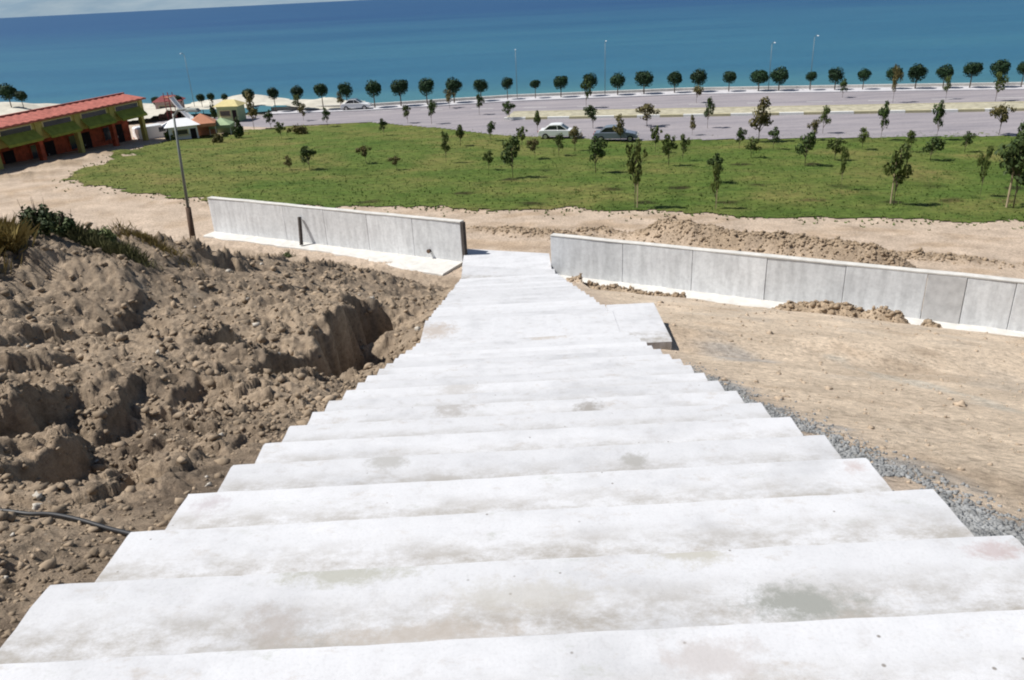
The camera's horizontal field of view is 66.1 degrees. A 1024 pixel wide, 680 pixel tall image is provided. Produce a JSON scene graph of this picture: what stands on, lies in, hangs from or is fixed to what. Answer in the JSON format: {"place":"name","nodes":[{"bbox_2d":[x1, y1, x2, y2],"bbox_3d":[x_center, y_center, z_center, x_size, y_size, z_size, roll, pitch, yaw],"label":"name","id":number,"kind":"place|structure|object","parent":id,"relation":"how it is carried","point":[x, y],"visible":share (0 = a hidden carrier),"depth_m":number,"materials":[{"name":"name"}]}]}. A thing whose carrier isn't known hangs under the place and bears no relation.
{"place":"outdoors","nodes":[
{"label":"outdoors","id":0,"kind":"place"},
{"bbox_2d":[0,0,351,17],"bbox_3d":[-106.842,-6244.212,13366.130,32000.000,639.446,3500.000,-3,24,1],"label":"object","id":1,"kind":"structure","parent":0,"point":[18,8],"depth_m":12256.08,"materials":[{"name":"white"}]},
{"bbox_2d":[0,94,364,120],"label":"beach","id":2,"kind":"structure","parent":0,"point":[150,109],"depth_m":112.81,"materials":[{"name":"sand"}]},
{"bbox_2d":[0,83,16,106],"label":"clipped tree","id":3,"kind":"object","parent":2,"relation":"on","point":[6,89],"visible":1,"depth_m":112.29,"materials":[{"name":"green plant"}]},
{"bbox_2d":[13,90,27,107],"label":"clipped tree","id":4,"kind":"object","parent":2,"relation":"on","point":[20,95],"visible":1,"depth_m":112.46,"materials":[{"name":"green plant"}]},
{"bbox_2d":[152,95,184,118],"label":"kiosk","id":5,"kind":"object","parent":2,"relation":"on","point":[159,102],"visible":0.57,"depth_m":110.03,"materials":[{"name":"red glass"}]},
{"bbox_2d":[0,111,1023,647],"bbox_3d":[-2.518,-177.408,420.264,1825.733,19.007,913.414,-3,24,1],"label":"ground","id":6,"kind":"structure","parent":0,"point":[704,339],"depth_m":15.34,"materials":[{"name":"soil"}]},
{"bbox_2d":[0,212,39,258],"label":"tall grass","id":7,"kind":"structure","parent":6,"relation":"on","point":[14,237],"depth_m":16.02,"materials":[{"name":"plant"}]},
{"bbox_2d":[15,197,58,237],"bbox_3d":[-10.169,-2.622,16.806,0.823,0.889,0.844,-16,27,-28],"label":"weed bush","id":8,"kind":"object","parent":6,"relation":"on","point":[44,217],"visible":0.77,"depth_m":16.71,"materials":[{"name":"green plant"}]},
{"bbox_2d":[54,209,75,235],"bbox_3d":[-10.069,-2.615,17.572,0.679,0.609,0.603,4,25,16],"label":"weed bush","id":9,"kind":"object","parent":6,"relation":"on","point":[66,225],"visible":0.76,"depth_m":17.49,"materials":[{"name":"green plant"}]},
{"bbox_2d":[0,508,131,535],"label":"hose","id":10,"kind":"object","parent":6,"relation":"on","point":[85,521],"visible":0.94,"depth_m":4.74,"materials":[{"name":"black plastic"}]},
{"bbox_2d":[0,92,148,169],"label":"long building","id":11,"kind":"structure","parent":6,"relation":"on","point":[43,133],"depth_m":76.82,"materials":[{"name":"concrete"}]},
{"bbox_2d":[2,150,16,163],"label":"door","id":12,"kind":"structure","parent":11,"relation":"in","point":[9,156],"depth_m":71.68,"materials":[{"name":"metal"}]},
{"bbox_2d":[0,124,31,139],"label":"window","id":13,"kind":"structure","parent":11,"relation":"in","point":[14,130],"depth_m":69.57,"materials":[{"name":"grey glass"}]},
{"bbox_2d":[44,140,56,155],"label":"door","id":14,"kind":"structure","parent":11,"relation":"in","point":[50,148],"depth_m":76.17,"materials":[{"name":"metal"}]},
{"bbox_2d":[41,116,71,126],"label":"window","id":15,"kind":"structure","parent":11,"relation":"in","point":[51,122],"depth_m":73.97,"materials":[{"name":"grey glass"}]},
{"bbox_2d":[67,134,77,150],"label":"window","id":16,"kind":"structure","parent":11,"relation":"in","point":[71,139],"depth_m":78.78,"materials":[{"name":"black glass"}]},
{"bbox_2d":[81,131,92,148],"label":"door","id":17,"kind":"structure","parent":11,"relation":"in","point":[86,137],"depth_m":80.71,"materials":[{"name":"metal"}]},
{"bbox_2d":[80,108,106,118],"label":"window","id":18,"kind":"structure","parent":11,"relation":"in","point":[101,111],"depth_m":78.38,"materials":[{"name":"grey glass"}]},
{"bbox_2d":[115,124,124,141],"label":"door","id":19,"kind":"structure","parent":11,"relation":"in","point":[119,130],"depth_m":85.26,"materials":[{"name":"metal"}]},
{"bbox_2d":[114,102,137,113],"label":"window","id":20,"kind":"structure","parent":11,"relation":"in","point":[134,104],"depth_m":82.83,"materials":[{"name":"grey glass"}]},
{"bbox_2d":[87,224,116,242],"bbox_3d":[-9.544,-2.462,18.269,0.765,0.452,0.501,-3,24,1],"label":"weed bush","id":21,"kind":"object","parent":6,"relation":"on","point":[110,233],"visible":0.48,"depth_m":18.14,"materials":[{"name":"green plant"}]},
{"bbox_2d":[43,220,163,272],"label":"tall grass","id":22,"kind":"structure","parent":6,"relation":"on","point":[79,233],"depth_m":17.74,"materials":[{"name":"plant"}]},
{"bbox_2d":[108,218,213,273],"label":"tall grass","id":23,"kind":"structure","parent":6,"relation":"on","point":[148,239],"depth_m":19.31,"materials":[{"name":"plant"}]},
{"bbox_2d":[172,108,200,238],"bbox_3d":[-8.440,-4.129,20.993,1.271,3.986,0.391,2,24,10],"label":"lamp pole","id":24,"kind":"object","parent":6,"relation":"on","point":[190,220],"visible":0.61,"depth_m":20.98,"materials":[{"name":"metal"}]},
{"bbox_2d":[2,263,419,578],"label":"pale stones","id":25,"kind":"object","parent":6,"relation":"on","point":[40,496],"visible":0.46,"depth_m":5.95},
{"bbox_2d":[0,221,454,638],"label":"dirt clods","id":26,"kind":"object","parent":6,"relation":"on","point":[48,564],"visible":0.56,"depth_m":8.92,"materials":[{"name":"soil"}]},
{"bbox_2d":[203,196,463,275],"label":"retaining wall","id":27,"kind":"structure","parent":6,"relation":"on","point":[403,241],"depth_m":40.23,"materials":[{"name":"concrete"}]},
{"bbox_2d":[0,249,1023,679],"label":"concrete staircase","id":28,"kind":"structure","parent":6,"relation":"on","point":[512,465],"depth_m":3.84,"materials":[{"name":"concrete"}]},
{"bbox_2d":[460,221,467,257],"bbox_3d":[-2.258,-4.628,37.223,0.211,1.960,0.211,9,26,25],"label":"steel post","id":29,"kind":"object","parent":28,"relation":"on","point":[463,237],"visible":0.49,"depth_m":37.09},
{"bbox_2d":[580,76,591,99],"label":"young tree","id":30,"kind":"object","parent":6,"relation":"on","point":[587,85],"visible":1,"depth_m":98.36,"materials":[{"name":"green plant"}]},
{"bbox_2d":[583,105,597,121],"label":"young tree","id":31,"kind":"object","parent":6,"relation":"on","point":[591,111],"visible":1,"depth_m":84.12,"materials":[{"name":"green plant"}]},
{"bbox_2d":[636,103,659,120],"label":"young tree","id":32,"kind":"object","parent":6,"relation":"on","point":[646,109],"visible":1,"depth_m":83.64,"materials":[{"name":"green plant"}]},
{"bbox_2d":[704,97,715,127],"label":"young tree","id":33,"kind":"object","parent":6,"relation":"on","point":[710,107],"visible":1,"depth_m":80.82,"materials":[{"name":"green plant"}]},
{"bbox_2d":[710,160,721,206],"bbox_3d":[11.939,-9.061,46.216,0.643,3.017,0.698,-4,24,-3],"label":"young tree","id":34,"kind":"object","parent":6,"relation":"on","point":[716,172],"visible":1,"depth_m":46.00,"materials":[{"name":"green plant"}]},
{"bbox_2d":[466,215,1023,327],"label":"spoil clods","id":35,"kind":"object","parent":6,"relation":"on","point":[891,313],"visible":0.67,"depth_m":35.54,"materials":[{"name":"soil"}]},
{"bbox_2d":[550,233,1023,336],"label":"retaining wall","id":36,"kind":"structure","parent":6,"relation":"on","point":[973,302],"depth_m":30.83,"materials":[{"name":"concrete"}]},
{"bbox_2d":[619,294,1023,522],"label":"loose stones","id":37,"kind":"object","parent":6,"relation":"on","point":[960,403],"visible":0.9,"depth_m":11.00,"materials":[{"name":"stone"}]},
{"bbox_2d":[818,105,830,127],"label":"young tree","id":38,"kind":"object","parent":6,"relation":"on","point":[826,111],"visible":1,"depth_m":75.34,"materials":[{"name":"green plant"}]},
{"bbox_2d":[892,64,903,97],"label":"young tree","id":39,"kind":"object","parent":6,"relation":"on","point":[896,75],"visible":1,"depth_m":90.52,"materials":[{"name":"green plant"}]},
{"bbox_2d":[922,136,945,160],"bbox_3d":[32.948,-14.979,61.499,1.704,2.068,1.614,-13,26,-22],"label":"young tree","id":40,"kind":"object","parent":6,"relation":"on","point":[934,142],"visible":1,"depth_m":61.10,"materials":[{"name":"green plant"}]},
{"bbox_2d":[976,144,993,193],"bbox_3d":[28.624,-10.254,47.928,0.656,3.326,0.809,-23,31,-38],"label":"young tree","id":41,"kind":"object","parent":6,"relation":"on","point":[984,160],"visible":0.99,"depth_m":47.58,"materials":[{"name":"green plant"}]},
{"bbox_2d":[993,72,1008,100],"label":"young tree","id":42,"kind":"object","parent":6,"relation":"on","point":[999,79],"visible":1,"depth_m":88.51,"materials":[{"name":"green plant"}]},
{"bbox_2d":[0,0,1023,113],"bbox_3d":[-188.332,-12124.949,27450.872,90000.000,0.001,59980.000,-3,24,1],"label":"sea","id":43,"kind":"structure","parent":0,"point":[283,49],"depth_m":245.45,"materials":[{"name":"liquid"}]},
{"bbox_2d":[271,82,1023,109],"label":"sea wall","id":44,"kind":"structure","parent":43,"relation":"in","point":[691,88],"depth_m":110.21,"materials":[{"name":"concrete"}]},
{"bbox_2d":[52,122,1023,230],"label":"lawn","id":45,"kind":"structure","parent":0,"point":[369,130],"depth_m":59.68,"materials":[{"name":"plant"}]},
{"bbox_2d":[161,118,199,139],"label":"kiosk","id":46,"kind":"object","parent":45,"relation":"on","point":[187,128],"visible":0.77,"depth_m":86.14,"materials":[{"name":"white glass"}]},
{"bbox_2d":[192,113,217,135],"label":"market tent","id":47,"kind":"object","parent":45,"relation":"on","point":[205,122],"visible":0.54,"depth_m":87.28,"materials":[{"name":"orange fabric"}]},
{"bbox_2d":[209,117,234,134],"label":"market tent","id":48,"kind":"object","parent":45,"relation":"on","point":[223,125],"visible":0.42,"depth_m":89.53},
{"bbox_2d":[233,116,243,137],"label":"shrub","id":49,"kind":"object","parent":45,"relation":"on","point":[238,131],"visible":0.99,"depth_m":85.72,"materials":[{"name":"green plant"}]},
{"bbox_2d":[244,91,257,125],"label":"young tree","id":50,"kind":"object","parent":45,"relation":"on","point":[252,111],"visible":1,"depth_m":93.74,"materials":[{"name":"green plant"}]},
{"bbox_2d":[286,124,308,133],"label":"shrub","id":51,"kind":"object","parent":45,"relation":"on","point":[301,130],"visible":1,"depth_m":88.67,"materials":[{"name":"green plant"}]},
{"bbox_2d":[300,145,316,169],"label":"young tree","id":52,"kind":"object","parent":45,"relation":"on","point":[306,152],"visible":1,"depth_m":63.54,"materials":[{"name":"green plant"}]},
{"bbox_2d":[440,132,450,155],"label":"young tree","id":53,"kind":"object","parent":45,"relation":"on","point":[445,137],"visible":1,"depth_m":65.43,"materials":[{"name":"green plant"}]},
{"bbox_2d":[500,133,519,177],"bbox_3d":[-0.220,-13.486,57.892,1.468,3.344,1.549,-13,26,-22],"label":"young tree","id":54,"kind":"object","parent":45,"relation":"on","point":[515,141],"visible":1,"depth_m":57.46,"materials":[{"name":"green plant"}]},
{"bbox_2d":[568,126,582,143],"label":"young tree","id":55,"kind":"object","parent":45,"relation":"on","point":[573,131],"visible":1,"depth_m":70.63,"materials":[{"name":"green plant"}]},
{"bbox_2d":[588,136,607,172],"bbox_3d":[6.476,-13.948,59.346,1.533,2.876,1.491,3,25,14],"label":"young tree","id":56,"kind":"object","parent":45,"relation":"on","point":[595,144],"visible":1,"depth_m":59.01,"materials":[{"name":"green plant"}]},
{"bbox_2d":[612,113,624,141],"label":"young tree","id":57,"kind":"object","parent":45,"relation":"on","point":[619,128],"visible":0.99,"depth_m":75.38,"materials":[{"name":"green plant"}]},
{"bbox_2d":[626,137,647,207],"bbox_3d":[7.225,-9.721,46.380,0.955,4.393,1.400,-20,29,-34],"label":"young tree","id":58,"kind":"object","parent":45,"relation":"on","point":[632,164],"visible":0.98,"depth_m":45.97,"materials":[{"name":"green plant"}]},
{"bbox_2d":[650,125,662,151],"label":"young tree","id":59,"kind":"object","parent":45,"relation":"on","point":[655,135],"visible":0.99,"depth_m":68.43,"materials":[{"name":"green plant"}]},
{"bbox_2d":[661,133,677,165],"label":"young tree","id":60,"kind":"object","parent":45,"relation":"on","point":[669,145],"visible":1,"depth_m":61.27,"materials":[{"name":"green plant"}]},
{"bbox_2d":[707,152,723,178],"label":"young tree","id":61,"kind":"object","parent":45,"relation":"on","point":[719,159],"visible":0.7,"depth_m":53.84,"materials":[{"name":"green plant"}]},
{"bbox_2d":[735,127,747,144],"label":"young tree","id":62,"kind":"object","parent":45,"relation":"on","point":[741,133],"visible":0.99,"depth_m":69.58,"materials":[{"name":"green plant"}]},
{"bbox_2d":[744,136,761,153],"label":"young tree","id":63,"kind":"object","parent":45,"relation":"on","point":[754,141],"visible":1,"depth_m":64.77,"materials":[{"name":"green plant"}]},
{"bbox_2d":[748,96,773,139],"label":"young tree","id":64,"kind":"object","parent":45,"relation":"on","point":[763,116],"visible":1,"depth_m":72.65,"materials":[{"name":"green plant"}]},
{"bbox_2d":[795,130,815,165],"bbox_3d":[22.422,-14.681,60.381,1.465,2.868,1.546,1,24,8],"label":"young tree","id":65,"kind":"object","parent":45,"relation":"on","point":[808,144],"visible":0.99,"depth_m":59.96,"materials":[{"name":"green plant"}]},
{"bbox_2d":[826,137,847,159],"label":"young tree","id":66,"kind":"object","parent":45,"relation":"on","point":[833,145],"visible":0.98,"depth_m":62.05,"materials":[{"name":"green plant"}]},
{"bbox_2d":[840,145,849,183],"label":"young tree","id":67,"kind":"object","parent":45,"relation":"on","point":[844,155],"visible":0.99,"depth_m":50.55,"materials":[{"name":"green plant"}]},
{"bbox_2d":[878,100,890,135],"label":"young tree","id":68,"kind":"object","parent":45,"relation":"on","point":[884,113],"visible":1,"depth_m":70.56,"materials":[{"name":"green plant"}]},
{"bbox_2d":[883,142,913,204],"bbox_3d":[22.529,-9.558,45.829,1.806,3.770,1.232,-10,25,-15],"label":"young tree","id":69,"kind":"object","parent":45,"relation":"on","point":[897,167],"visible":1,"depth_m":45.52,"materials":[{"name":"green plant"}]},
{"bbox_2d":[932,100,945,133],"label":"young tree","id":70,"kind":"object","parent":45,"relation":"on","point":[940,111],"visible":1,"depth_m":69.42,"materials":[{"name":"green plant"}]},
{"bbox_2d":[962,131,975,152],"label":"young tree","id":71,"kind":"object","parent":45,"relation":"on","point":[967,139],"visible":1,"depth_m":64.89,"materials":[{"name":"green plant"}]},
{"bbox_2d":[989,102,1016,134],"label":"young tree","id":72,"kind":"object","parent":45,"relation":"on","point":[998,111],"visible":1,"depth_m":70.25,"materials":[{"name":"green plant"}]},
{"bbox_2d":[993,137,1023,207],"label":"young tree","id":73,"kind":"object","parent":45,"relation":"on","point":[1014,163],"visible":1,"depth_m":43.99,"materials":[{"name":"green plant"}]},
{"bbox_2d":[145,90,1023,140],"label":"road","id":74,"kind":"structure","parent":0,"point":[468,117],"depth_m":91.26,"materials":[{"name":"asphalt"}]},
{"bbox_2d":[132,123,165,139],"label":"parked van","id":75,"kind":"object","parent":74,"relation":"on","point":[156,130],"visible":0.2,"depth_m":88.23,"materials":[{"name":"white paint"}]},
{"bbox_2d":[163,92,193,120],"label":"playground slide","id":76,"kind":"object","parent":74,"relation":"on","point":[175,102],"visible":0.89,"depth_m":106.34,"materials":[{"name":"grey metal"}]},
{"bbox_2d":[213,99,245,120],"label":"kiosk","id":77,"kind":"object","parent":74,"relation":"on","point":[230,109],"visible":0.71,"depth_m":102.31,"materials":[{"name":"yellow glass"}]},
{"bbox_2d":[538,122,580,138],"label":"parked car","id":78,"kind":"object","parent":74,"relation":"on","point":[552,129],"visible":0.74,"depth_m":79.37,"materials":[{"name":"white paint"}]},
{"bbox_2d":[593,124,638,141],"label":"parked car","id":79,"kind":"object","parent":74,"relation":"on","point":[606,132],"visible":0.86,"depth_m":76.50,"materials":[{"name":"grey paint"}]},
{"bbox_2d":[504,108,1023,119],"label":"median kerb","id":80,"kind":"structure","parent":74,"relation":"on","point":[772,113],"depth_m":87.81,"materials":[{"name":"white paint"}]},
{"bbox_2d":[507,102,1023,116],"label":"median island","id":81,"kind":"structure","parent":74,"relation":"on","point":[795,109],"depth_m":90.31,"materials":[{"name":"concrete"}]},
{"bbox_2d":[513,101,1023,111],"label":"kerb","id":82,"kind":"structure","parent":74,"relation":"on","point":[770,106],"depth_m":92.26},
{"bbox_2d":[264,85,1023,114],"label":"promenade","id":83,"kind":"structure","parent":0,"point":[749,91],"depth_m":107.46,"materials":[{"name":"concrete"}]},
{"bbox_2d":[267,87,278,110],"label":"clipped tree","id":84,"kind":"object","parent":83,"relation":"on","point":[272,93],"visible":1,"depth_m":108.22,"materials":[{"name":"green plant"}]},
{"bbox_2d":[313,83,327,106],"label":"clipped tree","id":85,"kind":"object","parent":83,"relation":"on","point":[320,89],"visible":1,"depth_m":107.45,"materials":[{"name":"green plant"}]},
{"bbox_2d":[337,82,352,99],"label":"clipped tree","id":86,"kind":"object","parent":83,"relation":"on","point":[344,89],"visible":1,"depth_m":107.32,"materials":[{"name":"green plant"}]},
{"bbox_2d":[340,98,371,109],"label":"parked car","id":87,"kind":"object","parent":83,"relation":"on","point":[352,103],"visible":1,"depth_m":107.36,"materials":[{"name":"white paint"}]},
{"bbox_2d":[364,79,381,107],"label":"clipped tree","id":88,"kind":"object","parent":83,"relation":"on","point":[373,87],"visible":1,"depth_m":107.26,"materials":[{"name":"green plant"}]},
{"bbox_2d":[390,79,407,105],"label":"clipped tree","id":89,"kind":"object","parent":83,"relation":"on","point":[397,86],"visible":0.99,"depth_m":107.55,"materials":[{"name":"green plant"}]},
{"bbox_2d":[418,77,434,102],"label":"clipped tree","id":90,"kind":"object","parent":83,"relation":"on","point":[426,86],"visible":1,"depth_m":107.88,"materials":[{"name":"green plant"}]},
{"bbox_2d":[445,76,462,102],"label":"clipped tree","id":91,"kind":"object","parent":83,"relation":"on","point":[453,85],"visible":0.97,"depth_m":108.26,"materials":[{"name":"green plant"}]},
{"bbox_2d":[473,79,488,94],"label":"clipped tree","id":92,"kind":"object","parent":83,"relation":"on","point":[479,85],"visible":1,"depth_m":108.72,"materials":[{"name":"green plant"}]},
{"bbox_2d":[553,75,567,96],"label":"clipped tree","id":93,"kind":"object","parent":83,"relation":"on","point":[560,82],"visible":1,"depth_m":108.66,"materials":[{"name":"green plant"}]},
{"bbox_2d":[582,72,597,95],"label":"clipped tree","id":94,"kind":"object","parent":83,"relation":"on","point":[592,78],"visible":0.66,"depth_m":108.35,"materials":[{"name":"green plant"}]},
{"bbox_2d":[610,73,625,94],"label":"clipped tree","id":95,"kind":"object","parent":83,"relation":"on","point":[616,81],"visible":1,"depth_m":108.06,"materials":[{"name":"green plant"}]},
{"bbox_2d":[634,71,653,93],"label":"clipped tree","id":96,"kind":"object","parent":83,"relation":"on","point":[644,78],"visible":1,"depth_m":107.77,"materials":[{"name":"green plant"}]},
{"bbox_2d":[667,71,682,92],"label":"clipped tree","id":97,"kind":"object","parent":83,"relation":"on","point":[674,76],"visible":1,"depth_m":107.53,"materials":[{"name":"green plant"}]},
{"bbox_2d":[690,68,707,85],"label":"clipped tree","id":98,"kind":"object","parent":83,"relation":"on","point":[698,76],"visible":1,"depth_m":107.01,"materials":[{"name":"green plant"}]},
{"bbox_2d":[722,71,736,91],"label":"clipped tree","id":99,"kind":"object","parent":83,"relation":"on","point":[729,76],"visible":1,"depth_m":106.12,"materials":[{"name":"green plant"}]},
{"bbox_2d":[749,69,768,90],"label":"clipped tree","id":100,"kind":"object","parent":83,"relation":"on","point":[759,76],"visible":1,"depth_m":105.15,"materials":[{"name":"green plant"}]},
{"bbox_2d":[769,66,788,90],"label":"clipped tree","id":101,"kind":"object","parent":83,"relation":"on","point":[780,77],"visible":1,"depth_m":104.36,"materials":[{"name":"green plant"}]},
{"bbox_2d":[828,66,844,89],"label":"clipped tree","id":102,"kind":"object","parent":83,"relation":"on","point":[835,75],"visible":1,"depth_m":102.68,"materials":[{"name":"green plant"}]},
{"bbox_2d":[857,67,871,88],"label":"clipped tree","id":103,"kind":"object","parent":83,"relation":"on","point":[864,74],"visible":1,"depth_m":101.90,"materials":[{"name":"green plant"}]},
{"bbox_2d":[907,63,928,88],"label":"clipped tree","id":104,"kind":"object","parent":83,"relation":"on","point":[919,70],"visible":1,"depth_m":100.04,"materials":[{"name":"green plant"}]},
{"bbox_2d":[935,63,953,87],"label":"clipped tree","id":105,"kind":"object","parent":83,"relation":"on","point":[943,71],"visible":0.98,"depth_m":99.36,"materials":[{"name":"green plant"}]},
{"bbox_2d":[962,62,983,87],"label":"clipped tree","id":106,"kind":"object","parent":83,"relation":"on","point":[971,69],"visible":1,"depth_m":98.34,"materials":[{"name":"green plant"}]},
{"bbox_2d":[990,59,1010,80],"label":"clipped tree","id":107,"kind":"object","parent":83,"relation":"on","point":[1002,66],"visible":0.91,"depth_m":97.48,"materials":[{"name":"green plant"}]},
{"bbox_2d":[686,362,1023,545],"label":"gravel","id":108,"kind":"structure","parent":0,"point":[971,520],"depth_m":5.48,"materials":[{"name":"gravel"}]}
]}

